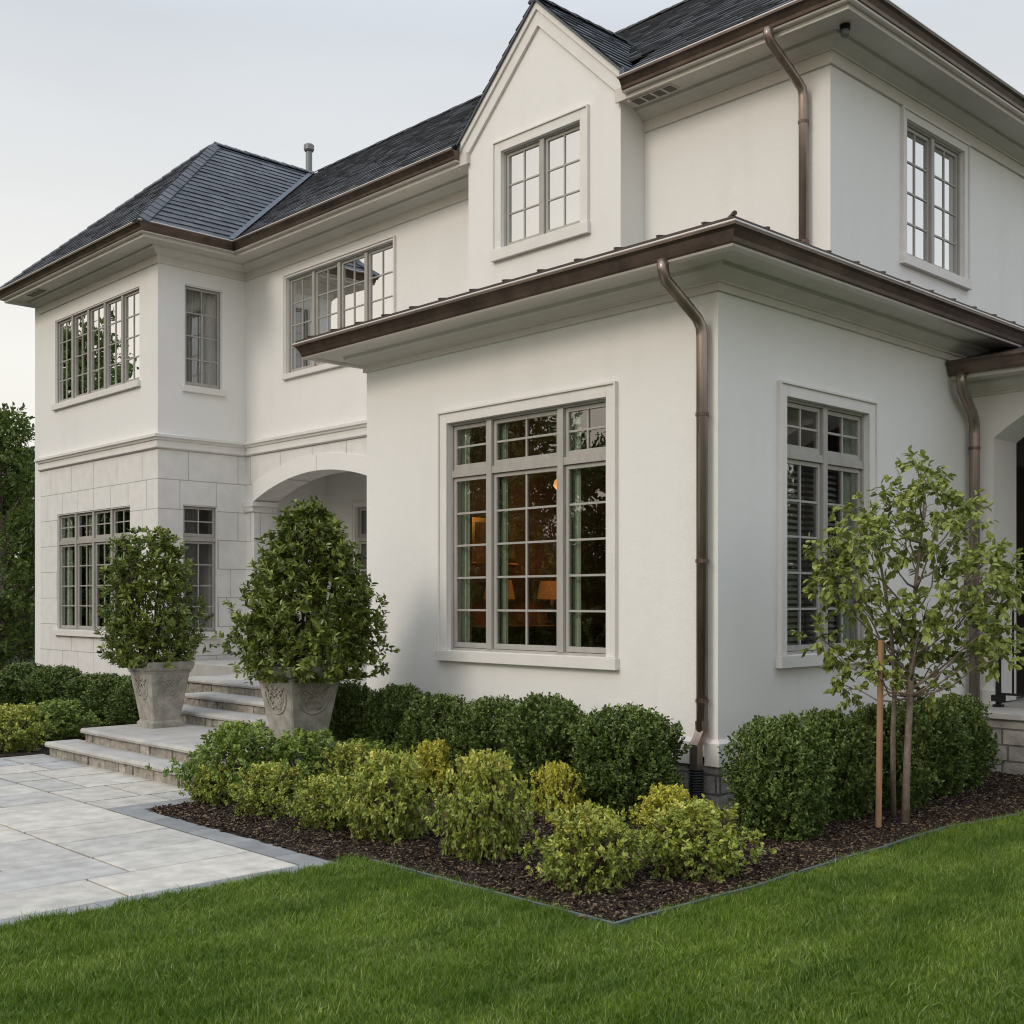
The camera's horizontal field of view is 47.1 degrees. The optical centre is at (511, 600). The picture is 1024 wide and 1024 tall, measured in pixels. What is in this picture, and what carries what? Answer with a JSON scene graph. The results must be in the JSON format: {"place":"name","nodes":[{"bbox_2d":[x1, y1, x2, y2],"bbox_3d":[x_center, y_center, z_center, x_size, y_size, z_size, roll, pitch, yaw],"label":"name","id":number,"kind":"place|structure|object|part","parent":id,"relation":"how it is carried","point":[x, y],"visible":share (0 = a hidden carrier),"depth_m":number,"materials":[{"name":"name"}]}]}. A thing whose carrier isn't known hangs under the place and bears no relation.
{"place":"outdoors","nodes":[
{"label":"outdoors","id":0,"kind":"place"},
{"bbox_2d":[0,754,296,919],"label":"patio","id":1,"kind":"structure","parent":0,"point":[64,804],"depth_m":7.63,"materials":[{"name":"grey stone"}]},
{"bbox_2d":[0,651,703,861],"bbox_3d":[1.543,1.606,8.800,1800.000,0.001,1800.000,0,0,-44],"label":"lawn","id":2,"kind":"structure","parent":0,"point":[23,661],"depth_m":30.68,"materials":[{"name":"plant"}]},
{"bbox_2d":[0,402,34,671],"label":"background tree","id":3,"kind":"object","parent":2,"relation":"on","point":[18,527],"visible":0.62,"depth_m":24.88,"materials":[{"name":"green plant"}]},
{"bbox_2d":[3,442,34,658],"bbox_3d":[-13.450,-1.286,32.769,4.379,6.330,4.708,0,0,22],"label":"background tree","id":4,"kind":"object","parent":2,"relation":"on","point":[30,624],"visible":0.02,"depth_m":32.66,"materials":[{"name":"green plant"}]},
{"bbox_2d":[3,455,34,586],"bbox_3d":[-13.049,-1.771,27.055,3.901,6.952,4.158,0,0,-3],"label":"background tree","id":5,"kind":"object","parent":2,"relation":"on","point":[4,516],"visible":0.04,"depth_m":27.84,"materials":[{"name":"green plant"}]},
{"bbox_2d":[0,713,98,756],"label":"mulch bed","id":6,"kind":"object","parent":2,"relation":"on","point":[44,749],"visible":0.02,"depth_m":12.42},
{"bbox_2d":[0,662,52,709],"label":"boxwood bush","id":7,"kind":"object","parent":6,"relation":"on","point":[11,692],"visible":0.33,"depth_m":16.54,"materials":[{"name":"green plant"}]},
{"bbox_2d":[0,703,58,752],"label":"shrub","id":8,"kind":"object","parent":6,"relation":"on","point":[20,739],"visible":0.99,"depth_m":12.32,"materials":[{"name":"green plant"}]},
{"bbox_2d":[15,664,87,716],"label":"boxwood bush","id":9,"kind":"object","parent":6,"relation":"on","point":[43,687],"visible":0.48,"depth_m":16.00,"materials":[{"name":"green plant"}]},
{"bbox_2d":[4,698,110,744],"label":"shrub","id":10,"kind":"object","parent":6,"relation":"on","point":[64,713],"visible":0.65,"depth_m":13.24,"materials":[{"name":"green plant"}]},
{"bbox_2d":[58,672,108,721],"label":"boxwood bush","id":11,"kind":"object","parent":6,"relation":"on","point":[74,687],"visible":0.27,"depth_m":15.48,"materials":[{"name":"green plant"}]},
{"bbox_2d":[79,673,138,726],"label":"boxwood bush","id":12,"kind":"object","parent":6,"relation":"on","point":[100,692],"visible":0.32,"depth_m":14.84,"materials":[{"name":"green plant"}]},
{"bbox_2d":[103,678,139,725],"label":"boxwood bush","id":13,"kind":"object","parent":6,"relation":"on","point":[123,704],"visible":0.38,"depth_m":14.20,"materials":[{"name":"green plant"}]},
{"bbox_2d":[0,798,335,924],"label":"patio border","id":14,"kind":"object","parent":2,"relation":"on","point":[144,813],"visible":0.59,"depth_m":7.65,"materials":[{"name":"grey stone"}]},
{"bbox_2d":[44,659,366,789],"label":"entry steps","id":15,"kind":"structure","parent":2,"relation":"on","point":[217,693],"depth_m":11.85,"materials":[{"name":"stone"}]},
{"bbox_2d":[127,660,194,728],"bbox_3d":[-3.671,0.964,12.253,0.524,0.680,0.524,0,0,-44],"label":"stone planter","id":16,"kind":"object","parent":15,"relation":"on","point":[159,691],"visible":1,"depth_m":12.11,"materials":[{"name":"grey stone"}]},
{"bbox_2d":[93,526,221,668],"bbox_3d":[-3.773,-0.034,12.264,1.242,1.519,1.207,0,0,4],"label":"potted shrub","id":17,"kind":"object","parent":16,"relation":"in","point":[130,584],"visible":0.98,"depth_m":12.03,"materials":[{"name":"green plant"}]},
{"bbox_2d":[255,663,344,746],"bbox_3d":[-1.900,0.937,10.489,0.613,0.734,0.613,0,0,-44],"label":"stone planter","id":18,"kind":"object","parent":15,"relation":"on","point":[289,705],"visible":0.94,"depth_m":10.31,"materials":[{"name":"grey stone"}]},
{"bbox_2d":[211,495,400,684],"bbox_3d":[-1.782,-0.104,10.434,1.686,1.700,1.555,0,0,-44],"label":"potted shrub","id":19,"kind":"object","parent":18,"relation":"in","point":[316,638],"visible":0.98,"depth_m":10.24,"materials":[{"name":"green plant"}]},
{"bbox_2d":[0,0,1023,809],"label":"house","id":20,"kind":"structure","parent":2,"relation":"on","point":[708,314],"depth_m":11.73,"materials":[{"name":"paint"}]},
{"bbox_2d":[53,506,129,637],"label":"window","id":21,"kind":"structure","parent":20,"relation":"in","point":[88,532],"depth_m":19.88,"materials":[{"name":"glass"}]},
{"bbox_2d":[51,287,140,410],"bbox_3d":[-6.826,-4.087,19.318,0.180,1.554,3.250,0,0,-44],"label":"window","id":22,"kind":"structure","parent":20,"relation":"in","point":[97,346],"depth_m":19.33,"materials":[{"name":"glass"}]},
{"bbox_2d":[183,505,221,638],"bbox_3d":[-4.985,-0.446,18.537,0.970,2.468,0.805,0,0,-44],"label":"window","id":23,"kind":"structure","parent":20,"relation":"in","point":[195,517],"depth_m":18.36,"materials":[{"name":"glass"}]},
{"bbox_2d":[182,284,225,396],"bbox_3d":[-4.832,-4.090,18.290,0.730,1.760,0.237,0,0,-44],"label":"window","id":24,"kind":"structure","parent":20,"relation":"in","point":[202,306],"depth_m":18.35,"materials":[{"name":"glass"}]},
{"bbox_2d":[281,235,395,379],"bbox_3d":[-2.495,-4.168,16.976,0.180,1.595,2.773,0,0,-44],"label":"window","id":25,"kind":"structure","parent":20,"relation":"in","point":[361,287],"depth_m":17.04,"materials":[{"name":"glass"}]},
{"bbox_2d":[351,501,366,652],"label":"window","id":26,"kind":"structure","parent":20,"relation":"in","point":[362,538],"depth_m":19.15,"materials":[{"name":"glass"}]},
{"bbox_2d":[472,516,517,564],"bbox_3d":[-0.187,-0.650,12.705,0.700,0.500,0.036,0,0,-44],"label":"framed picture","id":27,"kind":"object","parent":20,"relation":"attached to","point":[478,537],"visible":0.47,"depth_m":12.57,"materials":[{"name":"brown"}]},
{"bbox_2d":[435,381,618,669],"bbox_3d":[0.112,-0.610,10.388,0.238,2.340,2.326,0,0,-44],"label":"window","id":28,"kind":"structure","parent":20,"relation":"in","point":[569,460],"depth_m":10.36,"materials":[{"name":"paint"}]},
{"bbox_2d":[472,623,605,647],"bbox_3d":[0.136,0.705,12.657,2.280,0.890,0.580,0,0,-44],"label":"sideboard","id":29,"kind":"object","parent":20,"relation":"in","point":[593,635],"visible":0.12,"depth_m":12.47,"materials":[{"name":"brown wood"}]},
{"bbox_2d":[483,580,514,598],"bbox_3d":[-0.134,0.020,12.317,0.339,0.480,0.339,0,0,-44],"label":"table lamp","id":30,"kind":"object","parent":29,"relation":"on","point":[511,595],"visible":0.12,"depth_m":12.23,"materials":[{"name":"orange fabric"}]},
{"bbox_3d":[0.323,0.720,12.483,2.070,0.700,0.013,0,0,-44],"label":"door","id":31,"kind":"part","parent":29,"relation":"part of","materials":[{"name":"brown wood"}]},
{"bbox_2d":[537,581,556,624],"bbox_3d":[0.438,0.020,12.919,0.339,0.480,0.339,0,0,-44],"label":"table lamp","id":32,"kind":"object","parent":29,"relation":"on","point":[547,590],"visible":0.82,"depth_m":12.81,"materials":[{"name":"beige fabric"}]},
{"bbox_2d":[490,104,590,262],"bbox_3d":[0.346,-4.725,13.428,0.180,1.410,1.560,0,0,-44],"label":"window","id":33,"kind":"structure","parent":20,"relation":"in","point":[547,178],"depth_m":13.41,"materials":[{"name":"paint"}]},
{"bbox_2d":[776,380,877,668],"bbox_3d":[2.595,-0.610,9.926,1.548,2.290,0.280,0,0,-44],"label":"window","id":34,"kind":"structure","parent":20,"relation":"in","point":[822,461],"depth_m":9.87,"materials":[{"name":"paint"}]},
{"bbox_2d":[900,105,971,290],"bbox_3d":[4.518,-4.282,12.637,1.545,1.625,0.180,0,0,-44],"label":"window","id":35,"kind":"structure","parent":20,"relation":"in","point":[929,168],"depth_m":12.62,"materials":[{"name":"paint"}]},
{"bbox_2d":[1016,466,1023,693],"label":"door","id":36,"kind":"structure","parent":20,"relation":"in","point":[1019,470],"depth_m":12.24,"materials":[{"name":"black"}]},
{"bbox_2d":[0,809,1023,1023],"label":"grass","id":37,"kind":"structure","parent":2,"relation":"on","point":[927,929],"depth_m":5.22,"materials":[{"name":"green plant"}]},
{"bbox_2d":[150,771,1023,924],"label":"mulch bed","id":38,"kind":"object","parent":2,"relation":"on","point":[418,859],"visible":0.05,"depth_m":7.38,"materials":[{"name":"brown wood"}]},
{"bbox_2d":[178,764,235,807],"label":"shrub","id":39,"kind":"object","parent":38,"relation":"on","point":[210,797],"visible":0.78,"depth_m":9.08,"materials":[{"name":"green plant"}]},
{"bbox_2d":[144,719,299,803],"bbox_3d":[-2.289,1.291,9.368,1.259,0.679,0.946,0,0,4],"label":"shrub","id":40,"kind":"object","parent":38,"relation":"on","point":[232,734],"visible":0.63,"depth_m":9.26,"materials":[{"name":"green plant"}]},
{"bbox_2d":[224,758,309,819],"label":"shrub","id":41,"kind":"object","parent":38,"relation":"on","point":[256,796],"visible":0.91,"depth_m":8.55,"materials":[{"name":"green plant"}]},
{"bbox_2d":[215,726,353,795],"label":"shrub","id":42,"kind":"object","parent":38,"relation":"on","point":[310,751],"visible":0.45,"depth_m":9.50,"materials":[{"name":"green plant"}]},
{"bbox_2d":[278,773,362,831],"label":"shrub","id":43,"kind":"object","parent":38,"relation":"on","point":[317,790],"visible":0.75,"depth_m":8.09,"materials":[{"name":"green plant"}]},
{"bbox_2d":[313,738,387,796],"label":"shrub","id":44,"kind":"object","parent":38,"relation":"on","point":[335,761],"visible":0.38,"depth_m":9.34,"materials":[{"name":"green plant"}]},
{"bbox_2d":[327,680,391,741],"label":"boxwood bush","id":45,"kind":"object","parent":38,"relation":"on","point":[350,696],"visible":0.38,"depth_m":10.95,"materials":[{"name":"green plant"}]},
{"bbox_2d":[325,738,405,785],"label":"shrub","id":46,"kind":"object","parent":38,"relation":"on","point":[367,743],"visible":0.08,"depth_m":10.03,"materials":[{"name":"green plant"}]},
{"bbox_2d":[325,748,456,845],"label":"shrub","id":47,"kind":"object","parent":38,"relation":"on","point":[392,818],"visible":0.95,"depth_m":7.69,"materials":[{"name":"green plant"}]},
{"bbox_2d":[352,682,431,752],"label":"boxwood bush","id":48,"kind":"object","parent":38,"relation":"on","point":[383,718],"visible":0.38,"depth_m":10.60,"materials":[{"name":"green plant"}]},
{"bbox_2d":[391,691,472,781],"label":"boxwood bush","id":49,"kind":"object","parent":38,"relation":"on","point":[419,723],"visible":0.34,"depth_m":10.10,"materials":[{"name":"green plant"}]},
{"bbox_2d":[405,738,459,793],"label":"shrub","id":50,"kind":"object","parent":38,"relation":"on","point":[436,756],"visible":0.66,"depth_m":9.66,"materials":[{"name":"yellow plant"}]},
{"bbox_2d":[435,694,530,789],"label":"boxwood bush","id":51,"kind":"object","parent":38,"relation":"on","point":[476,724],"visible":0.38,"depth_m":9.67,"materials":[{"name":"green plant"}]},
{"bbox_2d":[419,748,558,863],"bbox_3d":[-0.155,1.266,7.188,0.766,0.732,0.735,0,0,44],"label":"shrub","id":52,"kind":"object","parent":38,"relation":"on","point":[484,828],"visible":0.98,"depth_m":7.09,"materials":[{"name":"green plant"}]},
{"bbox_2d":[490,691,600,804],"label":"boxwood bush","id":53,"kind":"object","parent":38,"relation":"on","point":[536,716],"visible":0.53,"depth_m":9.04,"materials":[{"name":"green plant"}]},
{"bbox_2d":[520,759,594,822],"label":"shrub","id":54,"kind":"object","parent":38,"relation":"on","point":[559,782],"visible":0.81,"depth_m":8.36,"materials":[{"name":"yellow plant"}]},
{"bbox_2d":[503,798,670,895],"bbox_3d":[0.435,1.365,6.546,0.916,0.516,0.717,0,0,-16],"label":"shrub","id":55,"kind":"object","parent":38,"relation":"on","point":[606,870],"visible":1,"depth_m":6.40,"materials":[{"name":"green plant"}]},
{"bbox_2d":[567,702,691,823],"bbox_3d":[0.837,1.182,8.610,0.896,0.886,1.025,0,0,34],"label":"boxwood bush","id":56,"kind":"object","parent":38,"relation":"on","point":[643,759],"visible":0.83,"depth_m":8.37,"materials":[{"name":"green plant"}]},
{"bbox_2d":[618,782,704,835],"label":"shrub","id":57,"kind":"object","parent":38,"relation":"on","point":[656,799],"visible":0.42,"depth_m":7.76,"materials":[{"name":"yellow plant"}]},
{"bbox_2d":[628,793,776,882],"bbox_3d":[1.061,1.371,6.821,0.940,0.498,0.877,0,0,13],"label":"shrub","id":58,"kind":"object","parent":38,"relation":"on","point":[672,820],"visible":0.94,"depth_m":6.65,"materials":[{"name":"green plant"}]},
{"bbox_2d":[716,711,837,842],"bbox_3d":[1.810,1.179,7.921,0.831,0.887,0.784,0,0,-44],"label":"boxwood bush","id":59,"kind":"object","parent":38,"relation":"on","point":[763,798],"visible":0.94,"depth_m":7.74,"materials":[{"name":"green plant"}]},
{"bbox_2d":[775,706,884,821],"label":"boxwood bush","id":60,"kind":"object","parent":38,"relation":"on","point":[854,748],"visible":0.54,"depth_m":8.41,"materials":[{"name":"green plant"}]},
{"bbox_2d":[836,702,944,809],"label":"boxwood bush","id":61,"kind":"object","parent":38,"relation":"on","point":[922,774],"visible":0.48,"depth_m":8.87,"materials":[{"name":"green plant"}]},
{"bbox_2d":[875,640,909,828],"bbox_3d":[2.662,0.960,8.184,0.309,1.380,0.055,0,0,-23],"label":"wooden stake","id":62,"kind":"object","parent":38,"relation":"on","point":[879,757],"visible":0.84,"depth_m":8.12,"materials":[{"name":"brown wood"}]},
{"bbox_2d":[790,445,1023,823],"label":"young tree","id":63,"kind":"object","parent":38,"relation":"on","point":[1000,583],"visible":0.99,"depth_m":8.23,"materials":[{"name":"green plant"}]},
{"bbox_2d":[873,695,974,797],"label":"boxwood bush","id":64,"kind":"object","parent":38,"relation":"on","point":[947,753],"visible":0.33,"depth_m":9.40,"materials":[{"name":"green plant"}]},
{"bbox_2d":[921,692,1004,789],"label":"boxwood bush","id":65,"kind":"object","parent":38,"relation":"on","point":[979,745],"visible":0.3,"depth_m":9.84,"materials":[{"name":"green plant"}]},
{"bbox_2d":[371,813,1017,927],"bbox_3d":[4.961,1.603,9.293,12.296,0.094,1.889,0,0,-30],"label":"bed edging","id":66,"kind":"object","parent":2,"relation":"on","point":[628,920],"visible":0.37,"depth_m":6.45,"materials":[{"name":"grey metal"}]},
{"bbox_2d":[979,697,1023,774],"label":"porch platform","id":67,"kind":"structure","parent":2,"relation":"on","point":[1006,722],"depth_m":10.67,"materials":[{"name":"stone"}]},
{"bbox_2d":[989,603,1023,706],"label":"iron railing","id":68,"kind":"object","parent":67,"relation":"on","point":[998,697],"visible":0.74,"depth_m":11.23,"materials":[{"name":"black metal"}]},
{"bbox_2d":[0,0,1023,556],"label":"sky","id":69,"kind":"structure","parent":0,"point":[100,100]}
]}

